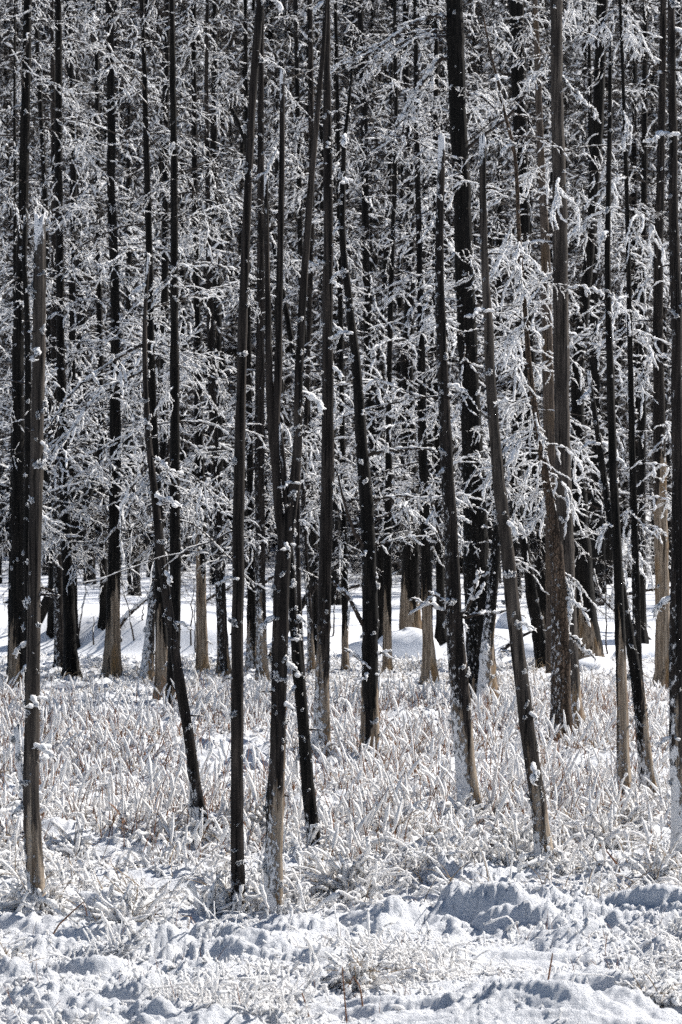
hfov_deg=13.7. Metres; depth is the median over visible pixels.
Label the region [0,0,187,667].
dead pine
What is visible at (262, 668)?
dead pine
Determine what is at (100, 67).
hillside tree
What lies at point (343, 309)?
hillside tree
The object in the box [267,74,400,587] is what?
snow field tree
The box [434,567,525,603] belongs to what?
dead brush
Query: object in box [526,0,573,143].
hillside tree
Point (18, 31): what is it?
hillside tree
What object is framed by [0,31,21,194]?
hillside tree
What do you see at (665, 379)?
snow field tree
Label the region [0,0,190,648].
dead pine
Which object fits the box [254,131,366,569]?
snow field tree
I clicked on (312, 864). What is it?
frosted grass tuft
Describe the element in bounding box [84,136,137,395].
hillside tree
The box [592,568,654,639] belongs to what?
fallen stem
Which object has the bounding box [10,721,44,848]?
frosted snag
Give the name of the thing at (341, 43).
hillside tree
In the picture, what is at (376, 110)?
snow field tree
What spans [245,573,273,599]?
fallen stem
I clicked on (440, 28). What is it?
hillside tree
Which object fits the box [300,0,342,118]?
hillside tree
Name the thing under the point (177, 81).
hillside tree
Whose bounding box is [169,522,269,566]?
dead brush
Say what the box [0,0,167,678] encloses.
dead pine
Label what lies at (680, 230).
hillside tree
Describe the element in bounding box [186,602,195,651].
bare sapling
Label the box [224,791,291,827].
frosted grass tuft
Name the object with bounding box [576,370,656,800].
leaning snag
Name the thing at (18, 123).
snow field tree
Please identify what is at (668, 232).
snow field tree
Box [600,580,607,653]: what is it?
bare sapling
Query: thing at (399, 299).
snow field tree
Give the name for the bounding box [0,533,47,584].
dead brush
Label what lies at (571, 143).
hillside tree
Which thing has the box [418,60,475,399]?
hillside tree
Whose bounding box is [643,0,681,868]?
tall dead trunk
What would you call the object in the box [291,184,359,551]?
hillside tree
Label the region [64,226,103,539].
hillside tree
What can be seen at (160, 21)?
hillside tree
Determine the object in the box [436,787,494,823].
frosted grass tuft
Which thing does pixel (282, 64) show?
hillside tree
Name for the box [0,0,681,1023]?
snow ground
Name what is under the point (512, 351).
hillside tree
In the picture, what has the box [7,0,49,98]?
hillside tree
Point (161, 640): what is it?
dead pine
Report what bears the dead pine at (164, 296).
on the snow ground at (458, 912)
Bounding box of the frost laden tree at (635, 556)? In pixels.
[567,0,671,675]
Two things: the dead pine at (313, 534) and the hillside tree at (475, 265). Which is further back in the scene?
the hillside tree at (475, 265)
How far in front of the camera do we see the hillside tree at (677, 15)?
177.55 m
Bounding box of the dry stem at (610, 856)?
[598,844,618,870]
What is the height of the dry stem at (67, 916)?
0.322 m
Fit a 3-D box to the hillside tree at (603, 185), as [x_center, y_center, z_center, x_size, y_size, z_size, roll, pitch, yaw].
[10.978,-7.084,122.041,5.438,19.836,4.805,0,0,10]
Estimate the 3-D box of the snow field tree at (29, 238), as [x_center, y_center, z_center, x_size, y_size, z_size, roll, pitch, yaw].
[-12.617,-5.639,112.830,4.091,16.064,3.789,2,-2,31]
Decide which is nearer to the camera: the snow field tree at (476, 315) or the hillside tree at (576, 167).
the snow field tree at (476, 315)
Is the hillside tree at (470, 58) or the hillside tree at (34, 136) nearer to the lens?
the hillside tree at (34, 136)
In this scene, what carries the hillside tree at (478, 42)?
on the snow ground at (458, 912)
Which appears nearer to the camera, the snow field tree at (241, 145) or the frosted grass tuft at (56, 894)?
the frosted grass tuft at (56, 894)
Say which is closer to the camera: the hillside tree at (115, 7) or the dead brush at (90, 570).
the dead brush at (90, 570)
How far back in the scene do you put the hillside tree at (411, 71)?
151.82 m
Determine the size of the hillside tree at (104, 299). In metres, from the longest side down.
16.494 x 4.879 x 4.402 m
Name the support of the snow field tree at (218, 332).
on the snow ground at (458, 912)
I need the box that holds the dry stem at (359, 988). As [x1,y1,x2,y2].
[348,977,362,1006]
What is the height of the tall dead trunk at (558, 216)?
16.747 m
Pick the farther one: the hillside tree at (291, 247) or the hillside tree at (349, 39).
the hillside tree at (349, 39)
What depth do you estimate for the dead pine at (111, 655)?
52.11 m
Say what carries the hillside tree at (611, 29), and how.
on the snow ground at (458, 912)
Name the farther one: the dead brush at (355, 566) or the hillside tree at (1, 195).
the hillside tree at (1, 195)
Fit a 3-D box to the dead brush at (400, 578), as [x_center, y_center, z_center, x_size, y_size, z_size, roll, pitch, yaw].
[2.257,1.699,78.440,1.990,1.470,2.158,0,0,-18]
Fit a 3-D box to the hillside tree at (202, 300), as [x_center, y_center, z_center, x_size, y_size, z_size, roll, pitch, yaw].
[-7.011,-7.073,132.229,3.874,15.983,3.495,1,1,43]
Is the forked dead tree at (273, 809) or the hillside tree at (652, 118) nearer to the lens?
the forked dead tree at (273, 809)
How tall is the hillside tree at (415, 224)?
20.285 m
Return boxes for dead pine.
[0,0,158,674]
[0,0,159,638]
[0,0,159,688]
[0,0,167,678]
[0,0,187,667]
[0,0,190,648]
[0,215,112,722]
[12,0,194,629]
[41,0,234,677]
[46,0,314,699]
[64,0,267,707]
[75,0,274,672]
[80,0,231,646]
[80,0,365,676]
[156,6,397,681]
[161,0,355,670]
[205,0,382,654]
[216,0,391,671]
[219,0,431,669]
[271,0,519,684]
[285,0,461,638]
[288,0,502,672]
[304,0,601,700]
[314,0,506,629]
[343,0,541,645]
[397,0,670,658]
[476,436,507,707]
[478,0,681,659]
[519,0,681,687]
[533,0,681,643]
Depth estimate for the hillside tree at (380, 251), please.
119.99 m
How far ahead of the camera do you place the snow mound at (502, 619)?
61.82 m
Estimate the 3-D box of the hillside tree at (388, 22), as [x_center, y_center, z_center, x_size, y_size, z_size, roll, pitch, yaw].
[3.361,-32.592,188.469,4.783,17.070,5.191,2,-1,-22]
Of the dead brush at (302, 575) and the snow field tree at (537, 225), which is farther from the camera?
the snow field tree at (537, 225)
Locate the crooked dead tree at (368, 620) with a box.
[328,71,470,761]
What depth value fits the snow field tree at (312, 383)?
93.46 m
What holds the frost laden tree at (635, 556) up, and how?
on the snow ground at (458, 912)
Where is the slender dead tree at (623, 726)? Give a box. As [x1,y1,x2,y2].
[596,36,631,795]
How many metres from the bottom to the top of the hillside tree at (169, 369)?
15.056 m
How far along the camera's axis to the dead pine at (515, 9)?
57.89 m
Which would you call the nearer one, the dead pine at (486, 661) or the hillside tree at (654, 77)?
the dead pine at (486, 661)
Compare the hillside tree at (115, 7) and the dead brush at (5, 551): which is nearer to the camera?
the dead brush at (5, 551)
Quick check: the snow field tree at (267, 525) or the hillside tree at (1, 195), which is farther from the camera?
the hillside tree at (1, 195)
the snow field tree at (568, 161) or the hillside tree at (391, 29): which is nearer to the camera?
the snow field tree at (568, 161)
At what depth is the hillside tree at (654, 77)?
150.02 m
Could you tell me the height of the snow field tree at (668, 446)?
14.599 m
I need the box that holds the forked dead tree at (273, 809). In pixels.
[248,0,326,914]
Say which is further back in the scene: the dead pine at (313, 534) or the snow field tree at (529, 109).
the snow field tree at (529, 109)
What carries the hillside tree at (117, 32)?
on the snow ground at (458, 912)
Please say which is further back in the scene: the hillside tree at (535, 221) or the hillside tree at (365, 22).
the hillside tree at (365, 22)
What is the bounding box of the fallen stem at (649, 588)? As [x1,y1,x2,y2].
[596,584,670,620]
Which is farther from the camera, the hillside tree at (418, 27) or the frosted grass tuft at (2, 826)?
the hillside tree at (418, 27)
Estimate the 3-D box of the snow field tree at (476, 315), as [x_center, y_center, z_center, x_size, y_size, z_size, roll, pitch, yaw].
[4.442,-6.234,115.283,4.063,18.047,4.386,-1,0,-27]
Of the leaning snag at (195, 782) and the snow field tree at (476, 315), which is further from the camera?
the snow field tree at (476, 315)
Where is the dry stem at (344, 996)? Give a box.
[342,966,347,1022]
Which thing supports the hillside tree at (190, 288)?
on the snow ground at (458, 912)
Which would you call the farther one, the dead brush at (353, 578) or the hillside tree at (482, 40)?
the hillside tree at (482, 40)
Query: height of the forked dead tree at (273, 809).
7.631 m
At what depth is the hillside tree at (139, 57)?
140.58 m
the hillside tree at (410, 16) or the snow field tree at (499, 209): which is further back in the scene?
the hillside tree at (410, 16)
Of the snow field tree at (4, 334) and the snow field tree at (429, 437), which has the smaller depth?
the snow field tree at (429, 437)
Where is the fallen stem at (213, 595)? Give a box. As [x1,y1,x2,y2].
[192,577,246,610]
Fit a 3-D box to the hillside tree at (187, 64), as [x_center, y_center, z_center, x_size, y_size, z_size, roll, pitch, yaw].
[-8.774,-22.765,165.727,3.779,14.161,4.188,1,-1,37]
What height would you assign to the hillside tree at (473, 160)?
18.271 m
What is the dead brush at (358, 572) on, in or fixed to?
on the snow ground at (458, 912)
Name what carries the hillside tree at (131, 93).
on the snow ground at (458, 912)
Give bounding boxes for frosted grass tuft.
[0,819,46,847]
[0,859,85,912]
[0,941,42,962]
[42,816,113,860]
[62,881,191,929]
[167,818,217,851]
[184,867,253,913]
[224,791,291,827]
[284,849,321,881]
[296,839,411,902]
[313,946,417,995]
[368,793,437,835]
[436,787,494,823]
[484,806,563,849]
[526,816,595,857]
[549,789,660,852]
[575,779,670,835]
[614,967,681,1008]
[621,833,681,884]
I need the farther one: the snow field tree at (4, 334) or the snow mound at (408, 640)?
the snow field tree at (4, 334)
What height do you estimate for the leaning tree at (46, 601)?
5.335 m
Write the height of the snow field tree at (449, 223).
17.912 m
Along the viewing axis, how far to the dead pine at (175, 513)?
44.87 m
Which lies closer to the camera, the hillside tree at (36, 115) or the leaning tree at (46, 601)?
the leaning tree at (46, 601)
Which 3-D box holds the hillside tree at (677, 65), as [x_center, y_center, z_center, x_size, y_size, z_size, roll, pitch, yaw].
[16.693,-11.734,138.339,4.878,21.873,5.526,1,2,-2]
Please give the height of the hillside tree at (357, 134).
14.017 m
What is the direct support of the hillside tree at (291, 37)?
on the snow ground at (458, 912)
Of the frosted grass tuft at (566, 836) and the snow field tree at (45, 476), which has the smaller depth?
the frosted grass tuft at (566, 836)
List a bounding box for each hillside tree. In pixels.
[0,0,22,123]
[0,0,32,128]
[0,21,33,209]
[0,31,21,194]
[0,117,39,556]
[0,158,12,367]
[0,218,7,553]
[1,103,66,355]
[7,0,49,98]
[9,66,62,230]
[11,0,45,118]
[16,87,50,252]
[21,0,69,189]
[31,0,78,188]
[41,224,103,546]
[45,0,82,125]
[45,0,106,118]
[46,64,67,238]
[62,43,94,230]
[63,126,95,363]
[64,0,105,216]
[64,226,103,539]
[65,74,141,546]
[66,0,117,165]
[71,0,132,117]
[79,25,119,250]
[83,0,139,212]
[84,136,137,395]
[86,191,138,483]
[88,0,128,130]
[89,90,137,342]
[98,169,160,545]
[101,67,149,450]
[114,0,158,148]
[115,35,160,450]
[116,51,141,186]
[119,0,164,163]
[122,136,155,452]
[133,222,195,543]
[134,24,201,309]
[134,80,203,429]
[136,0,202,181]
[137,114,204,510]
[142,1,178,166]
[153,0,204,127]
[154,0,191,150]
[160,172,204,550]
[169,1,204,171]
[177,1,204,180]
[180,131,204,376]
[182,78,209,276]
[185,196,204,521]
[188,0,248,187]
[188,16,239,351]
[188,218,254,553]
[196,0,239,150]
[197,2,247,133]
[199,0,250,174]
[200,164,271,527]
[220,74,240,165]
[225,11,270,234]
[227,215,277,542]
[228,0,274,200]
[237,98,300,546]
[249,0,288,128]
[251,81,315,332]
[252,30,305,379]
[252,71,296,275]
[252,167,303,513]
[255,0,281,99]
[255,0,284,66]
[264,0,305,94]
[267,0,306,75]
[269,0,306,187]
[270,0,319,257]
[284,197,317,450]
[286,173,317,360]
[288,0,351,296]
[289,95,318,212]
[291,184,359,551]
[294,140,362,556]
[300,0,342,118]
[304,0,333,168]
[304,92,360,388]
[313,0,354,153]
[318,0,371,253]
[330,0,364,87]
[330,0,370,234]
[332,1,369,132]
[339,1,382,153]
[340,1,382,200]
[344,109,405,528]
[345,0,402,243]
[345,130,404,550]
[348,248,396,560]
[350,44,398,297]
[350,140,397,422]
[352,105,395,310]
[358,12,400,206]
[369,0,402,139]
[377,0,412,134]
[381,20,429,298]
[386,176,487,561]
[390,0,430,172]
[390,135,405,375]
[392,154,422,491]
[393,237,458,546]
[394,129,460,470]
[396,119,461,480]
[397,0,430,110]
[398,0,443,116]
[414,87,487,541]
[417,0,443,92]
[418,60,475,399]
[421,0,446,100]
[421,20,464,90]
[430,0,492,116]
[433,0,486,234]
[446,0,498,158]
[456,148,509,522]
[458,97,540,531]
[463,0,493,216]
[465,76,496,325]
[470,0,503,121]
[478,118,548,526]
[479,120,548,523]
[483,0,498,85]
[483,245,542,515]
[487,0,526,223]
[489,1,530,142]
[491,0,548,140]
[491,82,534,228]
[493,5,510,139]
[496,37,535,222]
[504,150,549,408]
[526,0,563,193]
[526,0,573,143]
[531,61,566,199]
[532,2,585,168]
[532,46,584,291]
[533,220,569,401]
[536,131,587,380]
[540,155,627,524]
[549,1,584,158]
[562,0,585,136]
[564,77,592,237]
[567,0,594,141]
[567,151,587,300]
[569,113,628,548]
[575,0,632,175]
[580,0,638,172]
[583,11,627,189]
[584,68,620,266]
[584,188,650,540]
[584,197,650,481]
[586,2,629,172]
[598,257,650,545]
[604,143,651,434]
[612,0,642,116]
[614,0,651,119]
[618,0,667,179]
[618,10,667,350]
[618,288,651,512]
[622,101,681,546]
[630,80,658,312]
[637,0,681,172]
[646,48,681,456]
[646,158,681,512]
[646,237,680,540]
[647,64,681,420]
[647,110,680,330]
[652,0,681,109]
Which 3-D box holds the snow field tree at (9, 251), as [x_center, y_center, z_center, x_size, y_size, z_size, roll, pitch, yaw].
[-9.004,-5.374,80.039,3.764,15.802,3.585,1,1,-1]
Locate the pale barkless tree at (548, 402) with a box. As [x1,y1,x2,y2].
[447,0,681,673]
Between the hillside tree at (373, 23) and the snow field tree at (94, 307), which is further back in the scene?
the hillside tree at (373, 23)
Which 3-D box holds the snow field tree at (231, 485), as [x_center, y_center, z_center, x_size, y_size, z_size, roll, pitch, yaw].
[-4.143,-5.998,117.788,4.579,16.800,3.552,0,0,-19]
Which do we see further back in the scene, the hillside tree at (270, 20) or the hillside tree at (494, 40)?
the hillside tree at (494, 40)
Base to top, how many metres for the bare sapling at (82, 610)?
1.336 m
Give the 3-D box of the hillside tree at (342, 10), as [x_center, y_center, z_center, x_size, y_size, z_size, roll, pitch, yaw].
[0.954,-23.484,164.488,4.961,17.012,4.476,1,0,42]
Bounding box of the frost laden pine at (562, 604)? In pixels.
[455,15,608,742]
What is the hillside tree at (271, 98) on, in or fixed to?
on the snow ground at (458, 912)
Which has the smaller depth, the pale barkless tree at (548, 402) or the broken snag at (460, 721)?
the broken snag at (460, 721)
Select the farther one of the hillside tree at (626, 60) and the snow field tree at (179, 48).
the hillside tree at (626, 60)
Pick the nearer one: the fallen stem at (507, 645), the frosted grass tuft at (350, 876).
the frosted grass tuft at (350, 876)
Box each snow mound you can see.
[349,641,381,658]
[378,627,441,658]
[495,620,501,627]
[498,610,530,630]
[510,642,533,659]
[579,656,615,672]
[611,644,654,658]
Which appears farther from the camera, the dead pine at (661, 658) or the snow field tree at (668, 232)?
the snow field tree at (668, 232)
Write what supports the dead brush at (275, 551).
on the snow ground at (458, 912)
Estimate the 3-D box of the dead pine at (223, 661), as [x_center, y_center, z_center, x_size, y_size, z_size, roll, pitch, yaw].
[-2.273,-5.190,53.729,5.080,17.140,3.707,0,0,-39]
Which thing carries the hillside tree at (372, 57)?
on the snow ground at (458, 912)
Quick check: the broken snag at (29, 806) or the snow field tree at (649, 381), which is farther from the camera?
the snow field tree at (649, 381)
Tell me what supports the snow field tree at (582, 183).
on the snow ground at (458, 912)
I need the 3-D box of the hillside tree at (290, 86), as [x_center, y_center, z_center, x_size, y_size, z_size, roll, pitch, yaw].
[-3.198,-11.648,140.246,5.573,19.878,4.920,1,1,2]
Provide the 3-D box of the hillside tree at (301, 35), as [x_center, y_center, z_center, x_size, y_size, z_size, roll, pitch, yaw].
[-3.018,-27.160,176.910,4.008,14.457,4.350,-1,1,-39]
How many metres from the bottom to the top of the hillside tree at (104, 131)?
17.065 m
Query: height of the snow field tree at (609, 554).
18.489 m
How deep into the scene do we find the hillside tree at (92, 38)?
171.93 m
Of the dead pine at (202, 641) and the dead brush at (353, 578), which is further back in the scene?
the dead brush at (353, 578)
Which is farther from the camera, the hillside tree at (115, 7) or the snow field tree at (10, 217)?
the hillside tree at (115, 7)
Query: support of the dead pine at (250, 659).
on the snow ground at (458, 912)
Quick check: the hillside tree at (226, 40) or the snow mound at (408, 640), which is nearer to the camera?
the snow mound at (408, 640)
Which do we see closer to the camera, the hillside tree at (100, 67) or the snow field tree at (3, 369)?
the snow field tree at (3, 369)
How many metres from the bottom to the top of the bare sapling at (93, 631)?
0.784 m
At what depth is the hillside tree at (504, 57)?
172.28 m
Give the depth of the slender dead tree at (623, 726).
29.55 m
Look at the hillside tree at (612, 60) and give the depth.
170.03 m
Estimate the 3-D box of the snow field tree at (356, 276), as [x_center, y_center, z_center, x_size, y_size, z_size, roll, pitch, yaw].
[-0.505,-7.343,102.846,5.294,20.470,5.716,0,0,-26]
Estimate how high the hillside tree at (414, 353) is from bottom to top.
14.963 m
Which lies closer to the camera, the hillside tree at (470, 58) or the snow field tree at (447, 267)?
the snow field tree at (447, 267)
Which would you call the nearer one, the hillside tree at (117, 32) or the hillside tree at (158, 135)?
the hillside tree at (158, 135)
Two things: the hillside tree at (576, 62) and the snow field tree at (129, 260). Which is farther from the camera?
the hillside tree at (576, 62)
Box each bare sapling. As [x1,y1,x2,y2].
[78,583,91,632]
[92,616,94,644]
[121,578,136,640]
[181,584,194,645]
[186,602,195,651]
[332,589,339,635]
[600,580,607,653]
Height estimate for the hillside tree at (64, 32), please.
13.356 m
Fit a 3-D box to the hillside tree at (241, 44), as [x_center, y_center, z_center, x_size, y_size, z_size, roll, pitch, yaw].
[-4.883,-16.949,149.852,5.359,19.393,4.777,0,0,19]
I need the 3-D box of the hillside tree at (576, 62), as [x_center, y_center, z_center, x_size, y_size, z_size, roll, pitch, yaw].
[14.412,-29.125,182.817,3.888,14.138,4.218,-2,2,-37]
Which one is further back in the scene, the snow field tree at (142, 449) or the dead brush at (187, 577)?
the snow field tree at (142, 449)
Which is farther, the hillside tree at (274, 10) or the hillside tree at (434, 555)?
the hillside tree at (274, 10)
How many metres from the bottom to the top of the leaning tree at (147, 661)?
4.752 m
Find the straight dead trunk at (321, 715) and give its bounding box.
[308,0,348,755]
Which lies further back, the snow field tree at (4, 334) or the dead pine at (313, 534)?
the snow field tree at (4, 334)
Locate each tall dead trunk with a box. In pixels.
[79,0,283,910]
[434,0,622,728]
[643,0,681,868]
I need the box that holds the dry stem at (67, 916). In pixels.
[53,902,87,933]
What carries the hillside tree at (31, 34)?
on the snow ground at (458, 912)
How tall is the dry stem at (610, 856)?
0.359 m
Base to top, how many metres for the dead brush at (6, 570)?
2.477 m
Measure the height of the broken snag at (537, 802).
6.573 m
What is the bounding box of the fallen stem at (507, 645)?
[494,628,531,649]
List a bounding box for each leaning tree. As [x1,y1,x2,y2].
[41,424,108,622]
[138,437,169,680]
[186,6,311,600]
[268,476,418,659]
[509,464,545,670]
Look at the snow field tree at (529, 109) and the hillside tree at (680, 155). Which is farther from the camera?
the hillside tree at (680, 155)
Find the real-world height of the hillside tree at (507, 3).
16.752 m
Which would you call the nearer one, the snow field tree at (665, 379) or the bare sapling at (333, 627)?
the bare sapling at (333, 627)
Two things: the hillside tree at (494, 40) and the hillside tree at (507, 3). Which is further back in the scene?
the hillside tree at (494, 40)
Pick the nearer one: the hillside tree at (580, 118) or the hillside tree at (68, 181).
the hillside tree at (68, 181)
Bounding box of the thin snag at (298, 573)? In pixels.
[290,410,308,719]
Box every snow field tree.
[0,0,46,508]
[0,4,138,568]
[0,8,80,583]
[0,50,80,467]
[0,72,77,540]
[0,78,31,478]
[0,81,11,484]
[0,83,109,575]
[0,85,77,537]
[0,98,97,492]
[0,170,46,509]
[1,0,109,420]
[24,47,159,584]
[46,52,137,541]
[65,23,209,595]
[65,154,168,575]
[67,82,193,564]
[75,190,141,560]
[92,50,208,576]
[94,89,193,555]
[121,32,236,561]
[121,51,237,571]
[131,198,193,472]
[136,0,294,584]
[178,63,273,560]
[178,78,253,558]
[179,3,303,580]
[186,0,285,468]
[192,172,266,555]
[206,35,357,522]
[223,107,320,551]
[226,93,321,516]
[227,1,363,581]
[227,190,300,561]
[251,0,397,604]
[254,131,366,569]
[266,29,396,508]
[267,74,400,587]
[293,81,384,566]
[311,20,450,539]
[315,129,393,572]
[319,89,416,461]
[319,145,401,524]
[344,94,430,574]
[346,33,488,580]
[349,44,486,598]
[365,44,483,487]
[392,98,502,583]
[393,85,507,518]
[395,147,488,495]
[434,173,500,573]
[442,0,588,583]
[449,0,589,598]
[452,79,542,517]
[460,148,569,536]
[461,58,590,575]
[478,129,549,577]
[479,1,651,515]
[482,107,584,523]
[510,104,605,477]
[519,0,671,605]
[532,169,585,424]
[567,0,681,585]
[568,164,651,539]
[571,34,678,584]
[571,180,649,473]
[584,43,681,577]
[602,117,681,573]
[612,208,670,485]
[616,35,681,527]
[618,175,681,580]
[620,37,681,488]
[646,84,681,448]
[646,161,681,473]
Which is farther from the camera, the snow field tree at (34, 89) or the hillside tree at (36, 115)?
the hillside tree at (36, 115)
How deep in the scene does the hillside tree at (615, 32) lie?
163.94 m
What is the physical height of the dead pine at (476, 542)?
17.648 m
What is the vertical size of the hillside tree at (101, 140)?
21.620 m
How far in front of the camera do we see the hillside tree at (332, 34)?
176.79 m
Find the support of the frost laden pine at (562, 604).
on the snow ground at (458, 912)
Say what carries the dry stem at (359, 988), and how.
on the snow ground at (458, 912)
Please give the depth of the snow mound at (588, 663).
55.12 m
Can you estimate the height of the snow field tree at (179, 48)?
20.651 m
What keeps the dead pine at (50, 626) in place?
on the snow ground at (458, 912)
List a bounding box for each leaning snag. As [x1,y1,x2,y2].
[43,253,209,829]
[288,529,322,844]
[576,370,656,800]
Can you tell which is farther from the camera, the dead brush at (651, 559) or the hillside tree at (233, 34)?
the hillside tree at (233, 34)
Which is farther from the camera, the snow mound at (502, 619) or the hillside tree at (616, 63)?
the hillside tree at (616, 63)
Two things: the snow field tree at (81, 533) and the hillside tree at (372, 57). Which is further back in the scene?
the hillside tree at (372, 57)
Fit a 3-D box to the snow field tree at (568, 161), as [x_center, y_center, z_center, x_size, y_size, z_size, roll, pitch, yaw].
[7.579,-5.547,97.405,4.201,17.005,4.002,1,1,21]
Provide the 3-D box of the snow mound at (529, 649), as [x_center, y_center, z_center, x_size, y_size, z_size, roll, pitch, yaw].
[4.011,2.979,59.640,0.987,0.516,1.059,0,0,0]
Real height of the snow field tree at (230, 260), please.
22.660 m
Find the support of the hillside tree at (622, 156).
on the snow ground at (458, 912)
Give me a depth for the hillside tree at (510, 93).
151.31 m
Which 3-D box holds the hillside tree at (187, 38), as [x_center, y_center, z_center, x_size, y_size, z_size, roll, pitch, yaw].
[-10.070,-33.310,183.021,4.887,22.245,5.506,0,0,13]
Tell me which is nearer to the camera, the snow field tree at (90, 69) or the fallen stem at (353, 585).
the fallen stem at (353, 585)
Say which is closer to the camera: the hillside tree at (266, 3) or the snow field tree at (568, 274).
the snow field tree at (568, 274)
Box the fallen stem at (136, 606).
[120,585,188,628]
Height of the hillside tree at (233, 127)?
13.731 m
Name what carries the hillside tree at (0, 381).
on the snow ground at (458, 912)
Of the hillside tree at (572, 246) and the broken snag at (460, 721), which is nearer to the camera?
the broken snag at (460, 721)
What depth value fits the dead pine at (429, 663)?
50.74 m
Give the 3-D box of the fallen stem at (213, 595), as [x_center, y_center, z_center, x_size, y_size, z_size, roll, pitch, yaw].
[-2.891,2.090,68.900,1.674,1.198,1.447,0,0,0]
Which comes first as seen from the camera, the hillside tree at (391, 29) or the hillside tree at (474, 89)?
the hillside tree at (474, 89)
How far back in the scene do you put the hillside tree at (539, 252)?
137.77 m
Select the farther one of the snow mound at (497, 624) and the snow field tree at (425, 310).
the snow field tree at (425, 310)
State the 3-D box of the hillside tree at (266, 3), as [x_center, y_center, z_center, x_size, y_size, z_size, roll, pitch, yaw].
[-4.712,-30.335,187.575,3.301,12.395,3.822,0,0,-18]
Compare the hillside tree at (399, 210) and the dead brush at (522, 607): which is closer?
the dead brush at (522, 607)
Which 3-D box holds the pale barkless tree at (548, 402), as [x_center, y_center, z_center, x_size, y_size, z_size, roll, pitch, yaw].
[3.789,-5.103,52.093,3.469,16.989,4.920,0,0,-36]
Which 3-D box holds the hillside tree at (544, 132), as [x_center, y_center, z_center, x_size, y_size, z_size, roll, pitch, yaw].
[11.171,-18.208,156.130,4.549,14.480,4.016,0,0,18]
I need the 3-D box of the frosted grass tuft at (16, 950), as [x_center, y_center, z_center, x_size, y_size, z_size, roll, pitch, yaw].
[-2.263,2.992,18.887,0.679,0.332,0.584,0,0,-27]
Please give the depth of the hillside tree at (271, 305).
133.40 m
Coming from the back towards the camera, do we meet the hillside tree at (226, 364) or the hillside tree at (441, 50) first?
the hillside tree at (441, 50)
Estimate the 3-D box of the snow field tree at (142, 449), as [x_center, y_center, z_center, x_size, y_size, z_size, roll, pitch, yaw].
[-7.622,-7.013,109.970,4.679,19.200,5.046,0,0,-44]
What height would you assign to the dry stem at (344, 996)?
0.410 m
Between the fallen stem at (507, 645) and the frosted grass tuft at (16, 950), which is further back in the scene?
the fallen stem at (507, 645)
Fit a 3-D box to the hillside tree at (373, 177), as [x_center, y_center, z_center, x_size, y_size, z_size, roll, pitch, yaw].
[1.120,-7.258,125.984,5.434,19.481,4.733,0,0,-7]
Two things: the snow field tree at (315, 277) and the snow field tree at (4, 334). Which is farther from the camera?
the snow field tree at (4, 334)
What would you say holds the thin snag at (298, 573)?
on the snow ground at (458, 912)
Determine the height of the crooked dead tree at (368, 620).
8.891 m
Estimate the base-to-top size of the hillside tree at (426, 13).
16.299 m
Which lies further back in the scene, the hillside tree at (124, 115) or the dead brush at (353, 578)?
the hillside tree at (124, 115)
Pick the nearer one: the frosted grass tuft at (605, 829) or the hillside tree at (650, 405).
the frosted grass tuft at (605, 829)
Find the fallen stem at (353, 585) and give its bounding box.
[301,568,392,598]
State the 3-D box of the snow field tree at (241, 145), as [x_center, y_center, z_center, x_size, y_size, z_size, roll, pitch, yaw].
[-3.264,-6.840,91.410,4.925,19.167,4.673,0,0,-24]
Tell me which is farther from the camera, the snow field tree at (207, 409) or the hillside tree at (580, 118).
the hillside tree at (580, 118)
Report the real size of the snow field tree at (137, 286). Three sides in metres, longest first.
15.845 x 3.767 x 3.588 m
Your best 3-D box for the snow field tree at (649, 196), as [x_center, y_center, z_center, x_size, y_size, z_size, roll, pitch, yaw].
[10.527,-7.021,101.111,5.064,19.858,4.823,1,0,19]
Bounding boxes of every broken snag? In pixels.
[10,210,59,913]
[408,133,527,812]
[464,133,555,867]
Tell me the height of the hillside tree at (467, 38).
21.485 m
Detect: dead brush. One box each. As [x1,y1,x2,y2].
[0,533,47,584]
[2,528,47,578]
[77,542,126,589]
[87,543,168,595]
[122,552,206,596]
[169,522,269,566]
[181,565,244,605]
[225,539,277,572]
[226,532,300,564]
[254,528,356,573]
[265,548,318,585]
[318,539,400,579]
[348,548,396,585]
[349,534,435,588]
[393,549,444,587]
[432,560,524,601]
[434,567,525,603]
[489,555,534,611]
[623,551,670,583]
[646,558,670,571]
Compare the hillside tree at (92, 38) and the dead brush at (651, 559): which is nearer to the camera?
the dead brush at (651, 559)
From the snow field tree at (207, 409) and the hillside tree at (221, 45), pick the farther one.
the hillside tree at (221, 45)
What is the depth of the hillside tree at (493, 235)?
126.79 m
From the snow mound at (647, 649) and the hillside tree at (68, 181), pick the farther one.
the hillside tree at (68, 181)
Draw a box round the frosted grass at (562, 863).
[0,637,681,1023]
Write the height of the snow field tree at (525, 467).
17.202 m
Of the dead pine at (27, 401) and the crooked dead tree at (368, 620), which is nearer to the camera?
the crooked dead tree at (368, 620)
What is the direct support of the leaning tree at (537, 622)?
on the snow ground at (458, 912)
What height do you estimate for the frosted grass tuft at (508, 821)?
0.497 m
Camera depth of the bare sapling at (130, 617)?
61.39 m
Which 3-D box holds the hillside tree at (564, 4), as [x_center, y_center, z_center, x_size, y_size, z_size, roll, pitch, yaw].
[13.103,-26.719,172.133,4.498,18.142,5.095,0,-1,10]
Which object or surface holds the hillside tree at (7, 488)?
on the snow ground at (458, 912)
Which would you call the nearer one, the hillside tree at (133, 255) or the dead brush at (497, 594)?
the dead brush at (497, 594)

